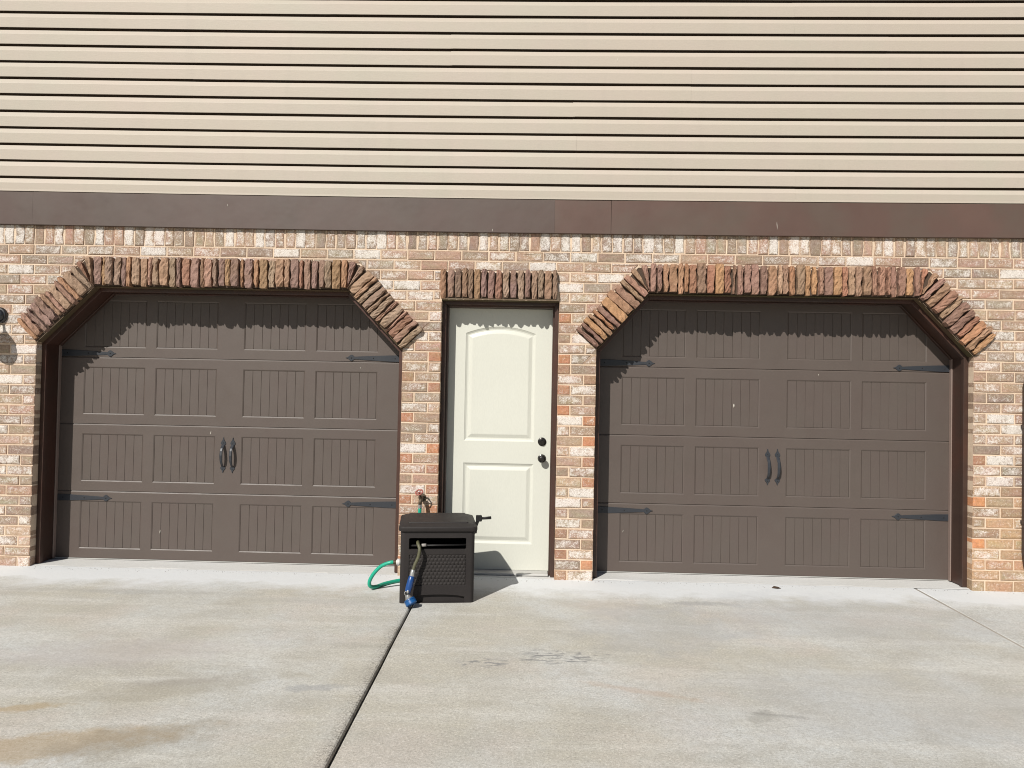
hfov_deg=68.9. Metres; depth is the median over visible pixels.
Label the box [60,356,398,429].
door section
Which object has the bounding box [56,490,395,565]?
door section
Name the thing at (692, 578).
garage floor
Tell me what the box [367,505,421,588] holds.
garden hose
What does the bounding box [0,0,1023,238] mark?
siding
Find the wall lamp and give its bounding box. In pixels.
[0,307,7,322]
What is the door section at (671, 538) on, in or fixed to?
in the garage door at (788, 436)
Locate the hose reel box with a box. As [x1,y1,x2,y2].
[396,513,490,602]
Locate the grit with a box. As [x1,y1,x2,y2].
[5,565,994,763]
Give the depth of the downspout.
5.47 m
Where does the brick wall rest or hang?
on the driveway
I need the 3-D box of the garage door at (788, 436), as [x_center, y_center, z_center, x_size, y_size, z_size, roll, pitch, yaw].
[2.017,0.419,5.712,2.786,2.155,0.303,1,-1,1]
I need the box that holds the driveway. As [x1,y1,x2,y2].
[0,565,1023,767]
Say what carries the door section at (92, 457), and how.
in the garage door at (232, 425)
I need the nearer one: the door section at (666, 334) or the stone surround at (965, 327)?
the stone surround at (965, 327)
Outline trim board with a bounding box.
[0,191,1023,238]
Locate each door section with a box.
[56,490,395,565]
[58,423,396,497]
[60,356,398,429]
[62,295,398,362]
[597,502,947,579]
[598,434,948,509]
[599,366,948,440]
[600,302,948,372]
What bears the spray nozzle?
hanging from the leader hose at (412, 572)
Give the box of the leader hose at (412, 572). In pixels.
[409,540,420,576]
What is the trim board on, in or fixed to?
attached to the siding
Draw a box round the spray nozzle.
[404,576,416,606]
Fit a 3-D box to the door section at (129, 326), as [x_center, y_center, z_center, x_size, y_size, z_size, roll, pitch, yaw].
[-2.234,-0.462,5.966,2.743,0.532,0.045,1,-1,1]
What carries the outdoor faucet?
attached to the brick wall
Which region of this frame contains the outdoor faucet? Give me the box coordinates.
[415,489,425,504]
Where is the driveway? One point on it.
(225, 669)
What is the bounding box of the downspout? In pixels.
[1020,383,1023,565]
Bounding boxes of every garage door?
[35,286,402,572]
[592,294,971,586]
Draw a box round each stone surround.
[17,256,422,348]
[440,268,556,299]
[576,263,995,355]
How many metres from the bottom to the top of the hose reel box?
0.543 m
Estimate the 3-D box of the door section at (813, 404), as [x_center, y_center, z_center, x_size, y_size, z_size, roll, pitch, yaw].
[2.037,0.153,5.846,2.743,0.532,0.045,1,-1,1]
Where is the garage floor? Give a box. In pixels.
[31,558,969,589]
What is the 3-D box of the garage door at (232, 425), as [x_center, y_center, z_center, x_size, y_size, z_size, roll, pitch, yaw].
[-2.239,0.343,5.821,2.808,2.146,0.303,1,-1,1]
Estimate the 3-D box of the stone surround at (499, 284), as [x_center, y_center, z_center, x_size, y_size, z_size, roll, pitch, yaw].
[-0.099,-0.750,5.610,0.878,0.225,0.092,1,-1,1]
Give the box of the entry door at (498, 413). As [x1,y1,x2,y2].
[438,299,558,576]
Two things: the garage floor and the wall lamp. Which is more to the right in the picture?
the garage floor
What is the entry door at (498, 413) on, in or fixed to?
attached to the brick wall
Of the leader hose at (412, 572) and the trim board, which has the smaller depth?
the leader hose at (412, 572)
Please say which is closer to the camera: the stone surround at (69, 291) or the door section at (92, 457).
the stone surround at (69, 291)
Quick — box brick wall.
[0,225,1023,591]
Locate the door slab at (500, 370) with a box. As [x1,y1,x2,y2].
[445,308,552,570]
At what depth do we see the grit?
5.46 m
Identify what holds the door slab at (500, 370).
in the entry door at (498, 413)
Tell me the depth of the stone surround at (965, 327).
5.54 m
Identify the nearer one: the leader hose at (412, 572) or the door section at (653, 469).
the leader hose at (412, 572)

